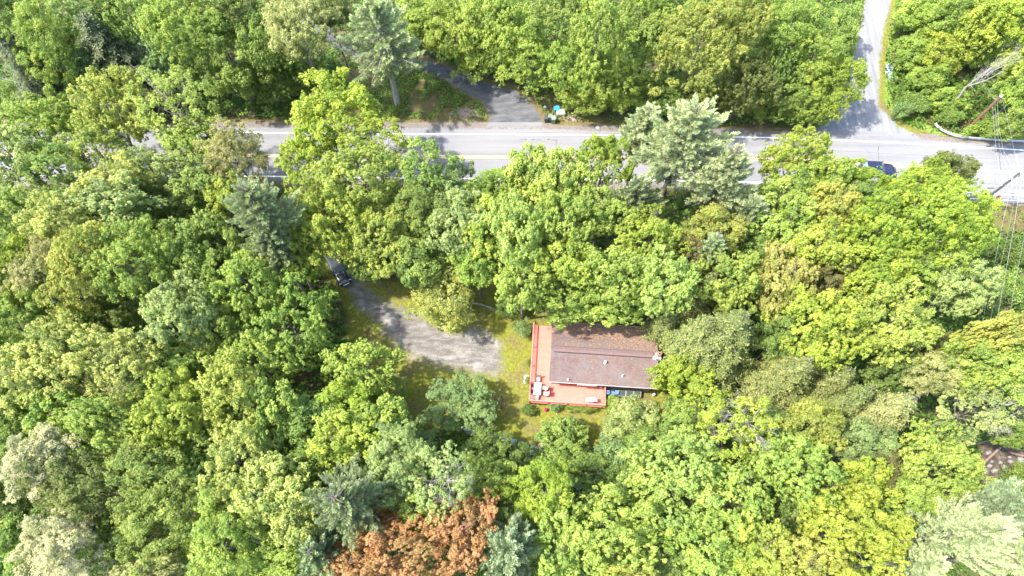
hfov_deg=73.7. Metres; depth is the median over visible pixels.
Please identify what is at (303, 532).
maple tree
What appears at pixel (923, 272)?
maple tree
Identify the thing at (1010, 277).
shrub
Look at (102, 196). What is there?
maple tree
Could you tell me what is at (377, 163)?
maple tree
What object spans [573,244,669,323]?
maple tree
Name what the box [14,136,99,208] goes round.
broadleaf tree
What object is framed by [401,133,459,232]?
open crowned tree
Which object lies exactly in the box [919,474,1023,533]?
pine tree
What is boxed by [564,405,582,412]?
shrub
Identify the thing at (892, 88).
undergrowth
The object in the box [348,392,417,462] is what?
maple tree
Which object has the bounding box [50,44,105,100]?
broadleaf tree
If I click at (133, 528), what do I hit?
broadleaf tree
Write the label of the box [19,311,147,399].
maple tree
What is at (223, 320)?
maple tree
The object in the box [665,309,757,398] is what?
hemlock tree
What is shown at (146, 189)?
broadleaf tree
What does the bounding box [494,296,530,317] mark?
broadleaf tree
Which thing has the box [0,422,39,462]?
broadleaf tree
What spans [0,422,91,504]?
broadleaf tree
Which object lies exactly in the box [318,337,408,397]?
maple tree
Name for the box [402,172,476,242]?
broadleaf tree
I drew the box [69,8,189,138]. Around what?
hemlock tree
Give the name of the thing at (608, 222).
maple tree
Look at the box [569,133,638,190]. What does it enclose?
maple tree
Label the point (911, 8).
broadleaf tree
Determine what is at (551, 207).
maple tree
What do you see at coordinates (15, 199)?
maple tree
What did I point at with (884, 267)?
maple tree
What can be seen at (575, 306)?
maple tree
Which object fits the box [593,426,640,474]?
broadleaf tree
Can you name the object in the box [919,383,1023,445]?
open crowned tree
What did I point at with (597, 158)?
line
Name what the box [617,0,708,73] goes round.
maple tree
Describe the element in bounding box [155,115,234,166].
maple tree
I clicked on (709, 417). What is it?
open crowned tree
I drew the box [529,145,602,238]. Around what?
maple tree
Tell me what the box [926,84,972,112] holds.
broadleaf tree
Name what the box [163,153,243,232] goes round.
maple tree
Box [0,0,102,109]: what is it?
broadleaf tree
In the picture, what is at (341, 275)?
parked car
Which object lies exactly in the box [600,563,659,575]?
maple tree
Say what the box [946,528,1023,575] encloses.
pine tree
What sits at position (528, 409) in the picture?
shrub
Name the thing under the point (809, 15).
broadleaf tree
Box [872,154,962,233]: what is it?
maple tree
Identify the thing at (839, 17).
broadleaf tree
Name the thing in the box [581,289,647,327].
maple tree
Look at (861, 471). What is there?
maple tree
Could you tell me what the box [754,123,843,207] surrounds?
maple tree
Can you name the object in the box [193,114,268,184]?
broadleaf tree
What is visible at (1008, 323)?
maple tree
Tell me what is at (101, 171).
maple tree
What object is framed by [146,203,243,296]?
maple tree
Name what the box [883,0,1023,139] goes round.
grass verge
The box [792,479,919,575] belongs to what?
maple tree
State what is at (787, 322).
broadleaf tree
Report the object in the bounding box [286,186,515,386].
gravel driveway
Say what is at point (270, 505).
maple tree
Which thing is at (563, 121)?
bare soil
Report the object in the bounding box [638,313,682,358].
hemlock tree
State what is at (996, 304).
shrub
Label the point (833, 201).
maple tree
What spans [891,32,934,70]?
broadleaf tree
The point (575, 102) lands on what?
broadleaf tree
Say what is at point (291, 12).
broadleaf tree
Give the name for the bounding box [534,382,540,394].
patio table
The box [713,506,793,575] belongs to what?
maple tree
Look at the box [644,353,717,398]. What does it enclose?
maple tree
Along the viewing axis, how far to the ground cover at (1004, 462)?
78.31 m
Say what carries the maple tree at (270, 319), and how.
on the ground at (752, 122)
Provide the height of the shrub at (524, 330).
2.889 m
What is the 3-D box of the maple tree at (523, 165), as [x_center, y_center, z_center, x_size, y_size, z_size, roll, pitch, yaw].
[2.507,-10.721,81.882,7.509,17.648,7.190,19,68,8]
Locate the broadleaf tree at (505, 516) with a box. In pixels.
[477,475,534,539]
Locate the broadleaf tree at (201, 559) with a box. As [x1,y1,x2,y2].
[168,475,278,575]
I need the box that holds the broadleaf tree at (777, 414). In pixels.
[737,406,797,467]
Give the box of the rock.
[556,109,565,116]
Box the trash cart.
[551,115,555,123]
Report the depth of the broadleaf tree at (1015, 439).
72.22 m
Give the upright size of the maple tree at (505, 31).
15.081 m
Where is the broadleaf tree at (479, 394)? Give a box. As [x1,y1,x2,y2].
[416,371,498,434]
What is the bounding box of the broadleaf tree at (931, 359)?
[891,348,965,396]
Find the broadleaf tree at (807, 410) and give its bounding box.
[777,395,849,452]
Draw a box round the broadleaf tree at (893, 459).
[850,445,903,489]
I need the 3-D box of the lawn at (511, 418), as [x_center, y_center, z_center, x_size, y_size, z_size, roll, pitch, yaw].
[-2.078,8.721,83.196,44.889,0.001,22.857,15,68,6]
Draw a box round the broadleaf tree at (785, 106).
[751,73,829,124]
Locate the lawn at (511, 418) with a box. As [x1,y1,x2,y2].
[335,272,672,478]
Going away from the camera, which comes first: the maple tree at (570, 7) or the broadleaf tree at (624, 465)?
the broadleaf tree at (624, 465)
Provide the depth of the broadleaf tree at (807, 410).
65.43 m
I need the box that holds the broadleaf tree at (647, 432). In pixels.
[621,417,678,461]
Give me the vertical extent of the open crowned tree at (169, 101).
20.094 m
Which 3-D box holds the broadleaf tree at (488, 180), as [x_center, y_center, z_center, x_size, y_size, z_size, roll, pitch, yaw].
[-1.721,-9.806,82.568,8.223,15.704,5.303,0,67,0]
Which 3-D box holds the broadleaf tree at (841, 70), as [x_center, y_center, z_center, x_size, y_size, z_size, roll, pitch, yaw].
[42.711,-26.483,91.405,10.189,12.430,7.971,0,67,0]
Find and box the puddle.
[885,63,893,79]
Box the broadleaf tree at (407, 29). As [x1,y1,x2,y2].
[394,8,431,72]
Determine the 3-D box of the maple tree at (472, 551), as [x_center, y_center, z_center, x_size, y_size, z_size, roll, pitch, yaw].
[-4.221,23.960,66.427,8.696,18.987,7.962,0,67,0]
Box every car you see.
[325,253,351,286]
[860,161,895,177]
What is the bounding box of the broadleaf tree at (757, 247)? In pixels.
[726,228,779,296]
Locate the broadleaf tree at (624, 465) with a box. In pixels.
[610,454,659,499]
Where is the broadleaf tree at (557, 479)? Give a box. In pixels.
[499,453,577,530]
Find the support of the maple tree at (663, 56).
on the ground at (752, 122)
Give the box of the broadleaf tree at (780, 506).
[752,494,804,541]
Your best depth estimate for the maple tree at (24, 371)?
66.41 m
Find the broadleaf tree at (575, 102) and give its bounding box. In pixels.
[554,73,618,115]
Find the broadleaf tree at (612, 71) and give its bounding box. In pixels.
[575,49,655,113]
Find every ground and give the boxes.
[0,0,1023,575]
[3,78,97,114]
[271,64,476,120]
[520,87,636,123]
[978,206,1023,237]
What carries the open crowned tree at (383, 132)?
on the ground at (752, 122)
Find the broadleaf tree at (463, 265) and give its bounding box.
[445,236,498,297]
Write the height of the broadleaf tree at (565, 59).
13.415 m
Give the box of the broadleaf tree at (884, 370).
[858,350,931,393]
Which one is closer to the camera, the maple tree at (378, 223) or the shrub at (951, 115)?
the maple tree at (378, 223)
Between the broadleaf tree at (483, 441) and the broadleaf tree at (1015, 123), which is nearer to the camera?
the broadleaf tree at (483, 441)
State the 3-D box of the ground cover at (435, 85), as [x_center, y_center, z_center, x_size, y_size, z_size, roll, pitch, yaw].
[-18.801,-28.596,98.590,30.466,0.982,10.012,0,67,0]
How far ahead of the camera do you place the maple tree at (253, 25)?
85.18 m
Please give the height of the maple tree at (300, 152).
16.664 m
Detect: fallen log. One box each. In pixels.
[473,302,493,308]
[984,447,1000,462]
[1009,451,1023,456]
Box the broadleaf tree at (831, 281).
[798,255,860,304]
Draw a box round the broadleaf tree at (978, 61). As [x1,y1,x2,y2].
[956,34,1011,67]
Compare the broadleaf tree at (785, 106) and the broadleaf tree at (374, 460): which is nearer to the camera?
the broadleaf tree at (374, 460)
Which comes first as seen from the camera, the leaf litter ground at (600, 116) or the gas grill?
the gas grill
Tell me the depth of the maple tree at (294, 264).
76.20 m
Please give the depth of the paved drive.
98.91 m
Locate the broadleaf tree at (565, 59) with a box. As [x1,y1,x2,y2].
[539,25,613,96]
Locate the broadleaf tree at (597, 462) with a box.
[564,451,621,497]
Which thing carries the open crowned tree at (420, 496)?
on the ground at (752, 122)
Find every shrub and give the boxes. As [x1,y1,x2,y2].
[295,67,332,93]
[513,316,532,337]
[519,403,537,415]
[524,376,529,384]
[525,358,530,367]
[546,402,563,412]
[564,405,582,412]
[579,406,597,413]
[600,393,618,414]
[889,100,916,119]
[891,90,933,113]
[931,104,966,124]
[956,118,1009,140]
[965,284,1010,317]
[992,234,1023,266]
[996,265,1023,304]
[998,460,1023,490]
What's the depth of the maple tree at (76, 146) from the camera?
80.07 m
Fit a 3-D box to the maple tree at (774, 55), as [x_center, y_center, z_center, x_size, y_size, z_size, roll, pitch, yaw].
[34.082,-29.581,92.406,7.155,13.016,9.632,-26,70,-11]
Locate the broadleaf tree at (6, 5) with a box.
[0,0,50,53]
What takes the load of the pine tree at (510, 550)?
on the ground at (752, 122)
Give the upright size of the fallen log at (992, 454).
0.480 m
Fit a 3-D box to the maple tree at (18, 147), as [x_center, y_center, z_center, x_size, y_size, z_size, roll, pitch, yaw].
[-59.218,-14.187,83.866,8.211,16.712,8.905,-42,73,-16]
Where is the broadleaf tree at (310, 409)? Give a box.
[271,388,337,461]
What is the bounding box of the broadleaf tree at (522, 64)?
[493,18,558,94]
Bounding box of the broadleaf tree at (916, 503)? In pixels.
[865,475,946,521]
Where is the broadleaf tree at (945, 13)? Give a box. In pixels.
[922,0,982,40]
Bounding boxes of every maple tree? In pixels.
[0,91,82,189]
[0,120,64,191]
[0,182,76,254]
[0,231,59,331]
[0,285,91,362]
[0,340,111,415]
[12,185,132,275]
[17,384,108,433]
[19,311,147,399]
[31,221,147,320]
[43,393,163,469]
[51,169,168,229]
[52,115,138,171]
[66,63,161,185]
[70,212,192,311]
[71,146,157,221]
[88,0,168,75]
[108,550,204,575]
[110,143,206,202]
[127,365,211,451]
[132,0,247,96]
[135,265,222,365]
[139,22,205,97]
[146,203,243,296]
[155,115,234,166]
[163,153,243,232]
[180,287,250,372]
[189,345,273,440]
[194,419,285,505]
[198,249,293,320]
[202,168,259,218]
[212,329,300,391]
[227,450,325,536]
[232,267,339,377]
[236,0,296,97]
[237,48,307,106]
[240,377,305,458]
[245,227,335,289]
[268,497,338,550]
[273,115,342,190]
[283,169,375,265]
[285,66,383,190]
[300,407,390,474]
[306,132,409,231]
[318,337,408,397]
[318,540,399,575]
[339,505,465,575]
[344,203,425,279]
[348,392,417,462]
[351,499,400,554]
[417,487,508,575]
[424,185,490,256]
[459,193,524,276]
[475,0,547,77]
[481,187,549,288]
[493,241,556,319]
[499,141,559,221]
[524,188,595,271]
[525,0,599,85]
[525,498,602,575]
[526,227,600,291]
[527,278,611,330]
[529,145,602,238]
[534,413,591,459]
[558,474,666,575]
[559,183,640,260]
[569,0,639,108]
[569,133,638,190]
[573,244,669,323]
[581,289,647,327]
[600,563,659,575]
[611,0,662,93]
[614,202,695,291]
[616,423,740,539]
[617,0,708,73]
[631,241,701,322]
[644,0,759,103]
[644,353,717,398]
[660,501,748,575]
[689,248,764,317]
[697,454,777,535]
[699,0,777,81]
[712,46,783,119]
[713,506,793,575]
[742,425,847,520]
[744,163,820,252]
[746,203,818,251]
[746,239,820,321]
[750,28,803,101]
[752,528,848,575]
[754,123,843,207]
[760,283,891,373]
[770,213,855,300]
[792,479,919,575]
[794,155,856,200]
[806,177,864,226]
[814,156,892,217]
[817,201,922,288]
[818,455,895,501]
[831,240,923,303]
[831,274,945,368]
[861,160,1002,274]
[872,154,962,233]
[883,240,943,298]
[889,416,997,514]
[909,245,1005,320]
[913,336,1023,402]
[933,198,1006,247]
[936,332,1023,406]
[949,309,1023,367]
[953,0,1017,58]
[970,0,1023,69]
[987,65,1023,117]
[990,44,1023,90]
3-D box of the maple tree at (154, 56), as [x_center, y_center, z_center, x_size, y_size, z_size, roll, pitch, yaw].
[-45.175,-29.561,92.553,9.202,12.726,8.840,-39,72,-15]
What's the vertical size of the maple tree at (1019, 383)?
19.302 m
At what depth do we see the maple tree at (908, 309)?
67.72 m
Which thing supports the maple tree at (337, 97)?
on the ground at (752, 122)
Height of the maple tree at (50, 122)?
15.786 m
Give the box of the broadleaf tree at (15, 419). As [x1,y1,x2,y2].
[0,376,68,432]
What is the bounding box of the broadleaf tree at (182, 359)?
[118,339,208,396]
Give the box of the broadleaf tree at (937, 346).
[903,325,951,356]
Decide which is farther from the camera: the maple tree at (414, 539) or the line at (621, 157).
the line at (621, 157)
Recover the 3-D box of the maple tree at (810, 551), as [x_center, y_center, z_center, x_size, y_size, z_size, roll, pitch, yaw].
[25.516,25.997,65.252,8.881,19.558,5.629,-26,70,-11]
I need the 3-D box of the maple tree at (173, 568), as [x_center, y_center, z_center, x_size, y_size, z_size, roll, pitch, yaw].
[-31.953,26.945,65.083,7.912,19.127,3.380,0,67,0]
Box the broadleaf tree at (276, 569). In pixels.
[246,543,304,575]
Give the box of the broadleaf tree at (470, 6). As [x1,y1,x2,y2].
[454,0,516,60]
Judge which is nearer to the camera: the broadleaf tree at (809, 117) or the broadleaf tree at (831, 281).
the broadleaf tree at (831, 281)
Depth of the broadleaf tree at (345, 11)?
88.58 m
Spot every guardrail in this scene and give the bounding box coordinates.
[934,122,1023,141]
[970,198,1023,201]
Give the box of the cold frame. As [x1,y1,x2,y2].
[617,390,640,397]
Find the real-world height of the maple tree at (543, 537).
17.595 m
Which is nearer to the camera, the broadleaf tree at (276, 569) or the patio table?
the broadleaf tree at (276, 569)
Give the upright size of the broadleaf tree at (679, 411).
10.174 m
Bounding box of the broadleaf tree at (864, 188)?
[819,180,892,246]
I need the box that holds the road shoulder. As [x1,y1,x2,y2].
[0,117,1023,208]
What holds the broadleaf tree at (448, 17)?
on the ground at (752, 122)
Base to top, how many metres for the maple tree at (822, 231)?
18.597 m
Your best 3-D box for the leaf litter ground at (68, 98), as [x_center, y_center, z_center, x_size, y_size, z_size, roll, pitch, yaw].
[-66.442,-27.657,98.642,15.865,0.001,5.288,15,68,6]
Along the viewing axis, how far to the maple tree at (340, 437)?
64.84 m
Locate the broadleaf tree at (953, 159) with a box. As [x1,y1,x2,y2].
[918,149,982,199]
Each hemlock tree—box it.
[0,30,82,117]
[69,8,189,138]
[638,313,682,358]
[658,313,716,380]
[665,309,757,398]
[670,271,720,322]
[730,353,817,415]
[799,365,855,420]
[815,381,876,427]
[849,388,919,444]
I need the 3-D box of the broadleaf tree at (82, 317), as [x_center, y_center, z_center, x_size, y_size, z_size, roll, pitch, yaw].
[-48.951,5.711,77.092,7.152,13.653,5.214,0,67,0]
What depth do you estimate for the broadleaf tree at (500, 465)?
66.50 m
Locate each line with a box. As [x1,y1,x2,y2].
[1,153,1023,172]
[4,175,1023,195]
[37,129,1023,150]
[86,155,1016,173]
[983,187,1011,318]
[986,184,1020,370]
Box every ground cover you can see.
[274,66,486,118]
[531,92,628,123]
[981,207,1023,231]
[983,439,1022,482]
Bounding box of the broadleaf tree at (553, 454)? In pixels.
[537,444,585,486]
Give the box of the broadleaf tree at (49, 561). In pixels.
[2,503,117,575]
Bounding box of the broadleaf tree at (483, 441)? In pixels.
[460,425,514,466]
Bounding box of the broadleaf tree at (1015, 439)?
[976,417,1023,449]
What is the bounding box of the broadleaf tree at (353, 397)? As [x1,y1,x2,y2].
[314,378,372,425]
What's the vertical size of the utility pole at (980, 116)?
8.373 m
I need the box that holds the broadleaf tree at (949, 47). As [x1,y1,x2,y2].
[913,27,981,74]
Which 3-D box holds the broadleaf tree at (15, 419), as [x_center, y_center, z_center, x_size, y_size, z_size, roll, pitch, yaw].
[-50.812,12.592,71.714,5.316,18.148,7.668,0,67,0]
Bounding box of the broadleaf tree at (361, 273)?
[343,252,385,288]
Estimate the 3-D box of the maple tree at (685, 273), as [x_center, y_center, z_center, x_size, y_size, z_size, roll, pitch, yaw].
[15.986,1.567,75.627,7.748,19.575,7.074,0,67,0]
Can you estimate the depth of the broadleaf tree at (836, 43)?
88.53 m
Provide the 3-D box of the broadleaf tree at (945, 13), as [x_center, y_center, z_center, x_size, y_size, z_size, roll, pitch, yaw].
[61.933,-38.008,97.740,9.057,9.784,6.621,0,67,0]
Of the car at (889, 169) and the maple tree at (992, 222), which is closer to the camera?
the maple tree at (992, 222)
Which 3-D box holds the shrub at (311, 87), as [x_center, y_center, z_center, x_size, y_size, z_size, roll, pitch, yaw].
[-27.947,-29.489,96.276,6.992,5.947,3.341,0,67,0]
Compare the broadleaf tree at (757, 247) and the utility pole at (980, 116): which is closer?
the broadleaf tree at (757, 247)
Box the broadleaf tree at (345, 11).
[307,0,350,74]
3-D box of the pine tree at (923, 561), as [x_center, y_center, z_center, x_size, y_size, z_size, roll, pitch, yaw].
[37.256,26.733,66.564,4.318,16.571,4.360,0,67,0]
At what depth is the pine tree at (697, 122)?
71.07 m
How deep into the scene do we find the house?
78.50 m
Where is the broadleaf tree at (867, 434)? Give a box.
[823,416,901,463]
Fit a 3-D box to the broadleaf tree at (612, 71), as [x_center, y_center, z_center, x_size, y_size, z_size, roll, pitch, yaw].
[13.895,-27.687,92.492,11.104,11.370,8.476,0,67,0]
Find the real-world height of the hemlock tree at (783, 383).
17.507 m
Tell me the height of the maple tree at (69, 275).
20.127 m
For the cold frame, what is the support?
on the lawn at (511, 418)
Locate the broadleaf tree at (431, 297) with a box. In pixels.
[403,255,476,334]
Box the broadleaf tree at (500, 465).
[455,450,523,502]
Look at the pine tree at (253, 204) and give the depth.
70.46 m
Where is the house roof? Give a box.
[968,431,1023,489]
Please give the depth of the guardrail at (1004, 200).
91.11 m
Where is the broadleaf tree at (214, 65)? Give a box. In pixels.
[184,13,275,104]
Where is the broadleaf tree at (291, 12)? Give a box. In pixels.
[261,0,344,99]
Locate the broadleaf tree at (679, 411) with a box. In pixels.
[655,391,719,447]
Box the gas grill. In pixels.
[586,397,596,402]
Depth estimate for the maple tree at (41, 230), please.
72.68 m
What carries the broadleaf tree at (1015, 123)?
on the grass verge
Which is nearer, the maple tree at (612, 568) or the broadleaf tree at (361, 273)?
the maple tree at (612, 568)
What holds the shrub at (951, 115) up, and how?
on the ground at (752, 122)
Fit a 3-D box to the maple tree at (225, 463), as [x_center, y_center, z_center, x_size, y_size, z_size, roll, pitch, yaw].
[-25.179,18.490,69.197,7.311,18.185,8.621,0,67,0]
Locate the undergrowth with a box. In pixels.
[0,0,1023,575]
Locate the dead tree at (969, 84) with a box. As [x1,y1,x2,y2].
[953,37,1023,102]
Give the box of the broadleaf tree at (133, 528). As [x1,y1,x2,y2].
[105,469,224,575]
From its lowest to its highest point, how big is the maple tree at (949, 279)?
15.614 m
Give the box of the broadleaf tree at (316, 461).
[284,438,352,484]
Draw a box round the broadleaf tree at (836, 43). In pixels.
[778,23,847,97]
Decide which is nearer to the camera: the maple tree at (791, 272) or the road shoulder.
the maple tree at (791, 272)
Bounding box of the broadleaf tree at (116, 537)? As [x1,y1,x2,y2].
[66,509,165,575]
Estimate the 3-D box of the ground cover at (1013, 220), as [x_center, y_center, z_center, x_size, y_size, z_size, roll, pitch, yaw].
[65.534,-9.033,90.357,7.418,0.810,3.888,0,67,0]
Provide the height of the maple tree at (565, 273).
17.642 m
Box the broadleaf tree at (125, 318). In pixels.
[67,294,145,336]
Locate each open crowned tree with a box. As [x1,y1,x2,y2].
[88,326,194,408]
[121,60,219,164]
[332,113,414,201]
[397,486,442,529]
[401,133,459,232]
[401,439,474,525]
[402,429,437,455]
[444,154,475,215]
[684,379,779,470]
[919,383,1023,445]
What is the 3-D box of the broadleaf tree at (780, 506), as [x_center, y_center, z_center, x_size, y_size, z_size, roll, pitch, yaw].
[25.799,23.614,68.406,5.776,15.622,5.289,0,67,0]
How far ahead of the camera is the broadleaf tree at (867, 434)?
66.85 m
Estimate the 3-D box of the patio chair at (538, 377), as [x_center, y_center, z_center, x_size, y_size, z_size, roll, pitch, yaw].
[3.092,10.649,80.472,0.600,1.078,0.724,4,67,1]
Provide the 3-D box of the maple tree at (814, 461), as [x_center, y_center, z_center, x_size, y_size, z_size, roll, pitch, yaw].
[26.496,18.924,68.636,7.753,18.865,8.495,-22,69,-9]
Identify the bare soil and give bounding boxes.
[443,102,483,121]
[560,109,585,124]
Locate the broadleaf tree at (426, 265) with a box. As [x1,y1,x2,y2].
[388,235,445,289]
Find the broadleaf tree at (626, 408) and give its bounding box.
[601,393,660,439]
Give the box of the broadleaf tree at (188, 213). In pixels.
[153,189,230,245]
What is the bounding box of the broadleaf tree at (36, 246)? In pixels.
[0,232,110,324]
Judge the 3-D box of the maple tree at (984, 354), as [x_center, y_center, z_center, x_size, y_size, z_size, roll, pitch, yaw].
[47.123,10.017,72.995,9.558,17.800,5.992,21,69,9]
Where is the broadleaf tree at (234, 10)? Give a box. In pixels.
[183,0,266,40]
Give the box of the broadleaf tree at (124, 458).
[99,433,189,504]
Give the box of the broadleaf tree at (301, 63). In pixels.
[271,28,329,95]
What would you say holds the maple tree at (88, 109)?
on the ground at (752, 122)
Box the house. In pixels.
[549,322,661,391]
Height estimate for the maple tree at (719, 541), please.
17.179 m
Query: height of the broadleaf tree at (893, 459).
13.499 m
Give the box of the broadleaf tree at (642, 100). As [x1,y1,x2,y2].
[627,72,699,115]
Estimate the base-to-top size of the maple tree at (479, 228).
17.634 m
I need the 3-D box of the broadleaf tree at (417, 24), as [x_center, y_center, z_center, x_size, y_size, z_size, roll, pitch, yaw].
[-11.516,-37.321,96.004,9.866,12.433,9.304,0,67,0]
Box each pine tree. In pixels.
[219,173,306,276]
[247,225,307,293]
[293,524,346,575]
[299,453,389,551]
[332,0,427,105]
[478,512,541,575]
[609,174,668,248]
[627,93,740,221]
[679,139,759,229]
[691,230,726,265]
[717,192,773,262]
[855,538,953,575]
[873,491,1023,575]
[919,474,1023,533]
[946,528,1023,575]
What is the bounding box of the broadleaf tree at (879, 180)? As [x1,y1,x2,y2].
[869,177,900,200]
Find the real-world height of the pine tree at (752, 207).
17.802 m
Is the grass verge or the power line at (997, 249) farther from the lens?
the grass verge
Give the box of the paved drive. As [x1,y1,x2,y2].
[297,14,548,121]
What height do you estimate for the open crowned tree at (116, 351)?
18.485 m
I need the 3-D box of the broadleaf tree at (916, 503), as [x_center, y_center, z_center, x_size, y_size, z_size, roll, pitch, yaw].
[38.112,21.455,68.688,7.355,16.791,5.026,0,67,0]
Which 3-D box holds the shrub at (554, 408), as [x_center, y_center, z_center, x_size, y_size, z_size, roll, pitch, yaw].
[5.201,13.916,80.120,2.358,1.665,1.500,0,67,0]
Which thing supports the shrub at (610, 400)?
on the lawn at (511, 418)
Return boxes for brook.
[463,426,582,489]
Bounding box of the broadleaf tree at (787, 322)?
[752,304,812,361]
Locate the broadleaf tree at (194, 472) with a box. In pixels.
[163,441,230,517]
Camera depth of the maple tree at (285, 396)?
65.98 m
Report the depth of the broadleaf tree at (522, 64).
91.31 m
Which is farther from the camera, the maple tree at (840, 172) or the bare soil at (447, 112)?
the bare soil at (447, 112)
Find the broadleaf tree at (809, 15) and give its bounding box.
[757,0,834,73]
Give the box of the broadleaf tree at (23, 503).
[0,463,80,529]
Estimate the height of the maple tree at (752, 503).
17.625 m
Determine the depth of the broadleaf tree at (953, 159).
82.48 m
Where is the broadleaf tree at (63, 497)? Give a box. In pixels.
[14,447,137,525]
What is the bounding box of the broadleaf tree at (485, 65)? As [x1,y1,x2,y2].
[449,25,514,84]
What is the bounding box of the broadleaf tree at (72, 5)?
[44,0,129,38]
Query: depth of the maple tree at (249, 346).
70.84 m
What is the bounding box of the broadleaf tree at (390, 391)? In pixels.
[363,376,407,404]
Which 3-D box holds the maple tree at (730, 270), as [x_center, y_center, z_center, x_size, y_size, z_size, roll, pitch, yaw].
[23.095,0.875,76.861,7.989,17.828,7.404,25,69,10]
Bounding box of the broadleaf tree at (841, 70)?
[791,51,872,121]
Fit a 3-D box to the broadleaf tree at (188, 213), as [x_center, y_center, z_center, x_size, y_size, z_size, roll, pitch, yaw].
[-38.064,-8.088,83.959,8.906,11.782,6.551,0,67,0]
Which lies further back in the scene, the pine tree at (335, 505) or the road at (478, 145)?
the road at (478, 145)
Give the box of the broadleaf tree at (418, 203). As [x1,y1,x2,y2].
[383,180,458,256]
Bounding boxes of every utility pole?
[965,95,1002,132]
[990,155,1023,197]
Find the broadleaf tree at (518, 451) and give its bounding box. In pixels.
[494,439,545,492]
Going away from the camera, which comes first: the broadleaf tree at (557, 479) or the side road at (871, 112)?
the broadleaf tree at (557, 479)
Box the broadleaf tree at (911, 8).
[889,0,941,37]
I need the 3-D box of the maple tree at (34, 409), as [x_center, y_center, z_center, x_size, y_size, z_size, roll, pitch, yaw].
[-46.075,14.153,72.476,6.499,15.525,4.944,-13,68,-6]
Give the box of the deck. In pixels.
[529,322,605,408]
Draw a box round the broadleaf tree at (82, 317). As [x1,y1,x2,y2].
[23,304,105,355]
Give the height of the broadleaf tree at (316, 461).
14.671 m
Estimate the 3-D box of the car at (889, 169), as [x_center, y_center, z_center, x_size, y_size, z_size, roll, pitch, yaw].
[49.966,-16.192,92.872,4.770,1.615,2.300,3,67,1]
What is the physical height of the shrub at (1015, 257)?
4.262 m
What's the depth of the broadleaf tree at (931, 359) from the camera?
68.51 m
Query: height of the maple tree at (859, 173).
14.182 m
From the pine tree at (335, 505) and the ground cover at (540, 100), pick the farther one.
the ground cover at (540, 100)
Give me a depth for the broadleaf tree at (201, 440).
67.04 m
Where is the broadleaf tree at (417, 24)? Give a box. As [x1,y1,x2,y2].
[395,0,462,55]
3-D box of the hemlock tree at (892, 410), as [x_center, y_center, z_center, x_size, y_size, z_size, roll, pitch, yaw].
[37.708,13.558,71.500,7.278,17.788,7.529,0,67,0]
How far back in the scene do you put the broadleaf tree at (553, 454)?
73.85 m
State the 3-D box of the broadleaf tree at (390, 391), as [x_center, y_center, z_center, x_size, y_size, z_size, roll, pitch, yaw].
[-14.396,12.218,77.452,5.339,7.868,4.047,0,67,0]
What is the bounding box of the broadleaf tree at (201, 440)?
[175,425,241,467]
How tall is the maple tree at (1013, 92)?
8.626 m
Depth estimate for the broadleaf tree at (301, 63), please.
92.36 m
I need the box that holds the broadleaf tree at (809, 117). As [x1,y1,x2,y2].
[794,91,841,127]
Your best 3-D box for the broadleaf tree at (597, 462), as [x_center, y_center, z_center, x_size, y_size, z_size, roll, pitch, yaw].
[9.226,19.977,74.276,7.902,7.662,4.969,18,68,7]
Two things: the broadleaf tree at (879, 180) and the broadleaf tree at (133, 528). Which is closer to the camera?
the broadleaf tree at (133, 528)
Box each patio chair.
[535,374,540,381]
[543,390,549,396]
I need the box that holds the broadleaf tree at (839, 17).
[825,1,863,51]
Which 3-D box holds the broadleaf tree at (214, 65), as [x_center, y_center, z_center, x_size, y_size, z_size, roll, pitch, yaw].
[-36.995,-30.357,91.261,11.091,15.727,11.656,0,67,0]
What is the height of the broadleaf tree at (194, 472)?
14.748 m
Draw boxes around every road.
[0,122,1023,204]
[812,0,922,133]
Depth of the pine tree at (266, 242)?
73.36 m
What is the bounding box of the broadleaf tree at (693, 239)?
[664,231,721,284]
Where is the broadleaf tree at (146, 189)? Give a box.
[122,183,184,236]
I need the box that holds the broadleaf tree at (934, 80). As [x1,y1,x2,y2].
[905,63,951,94]
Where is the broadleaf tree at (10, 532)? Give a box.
[0,506,85,575]
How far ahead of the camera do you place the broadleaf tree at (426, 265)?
75.68 m
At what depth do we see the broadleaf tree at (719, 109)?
92.03 m
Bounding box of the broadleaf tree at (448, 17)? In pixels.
[423,0,481,63]
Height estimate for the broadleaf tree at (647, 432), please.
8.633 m
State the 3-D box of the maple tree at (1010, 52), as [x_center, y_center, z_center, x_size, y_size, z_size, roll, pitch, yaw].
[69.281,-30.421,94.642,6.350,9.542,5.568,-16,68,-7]
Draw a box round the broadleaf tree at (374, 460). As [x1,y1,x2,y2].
[358,419,442,509]
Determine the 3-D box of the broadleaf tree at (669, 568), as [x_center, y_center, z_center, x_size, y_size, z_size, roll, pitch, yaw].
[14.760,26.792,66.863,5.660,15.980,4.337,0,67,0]
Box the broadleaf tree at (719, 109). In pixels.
[671,79,737,113]
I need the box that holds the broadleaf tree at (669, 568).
[641,538,692,575]
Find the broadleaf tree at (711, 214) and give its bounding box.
[681,201,749,253]
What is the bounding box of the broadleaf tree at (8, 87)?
[0,76,42,122]
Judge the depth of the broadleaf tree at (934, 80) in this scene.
95.84 m
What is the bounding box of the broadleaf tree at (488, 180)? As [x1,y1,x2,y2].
[461,165,530,226]
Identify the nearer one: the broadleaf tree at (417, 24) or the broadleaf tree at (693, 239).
the broadleaf tree at (693, 239)
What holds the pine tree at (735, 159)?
on the ground at (752, 122)
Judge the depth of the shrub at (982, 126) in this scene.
93.89 m

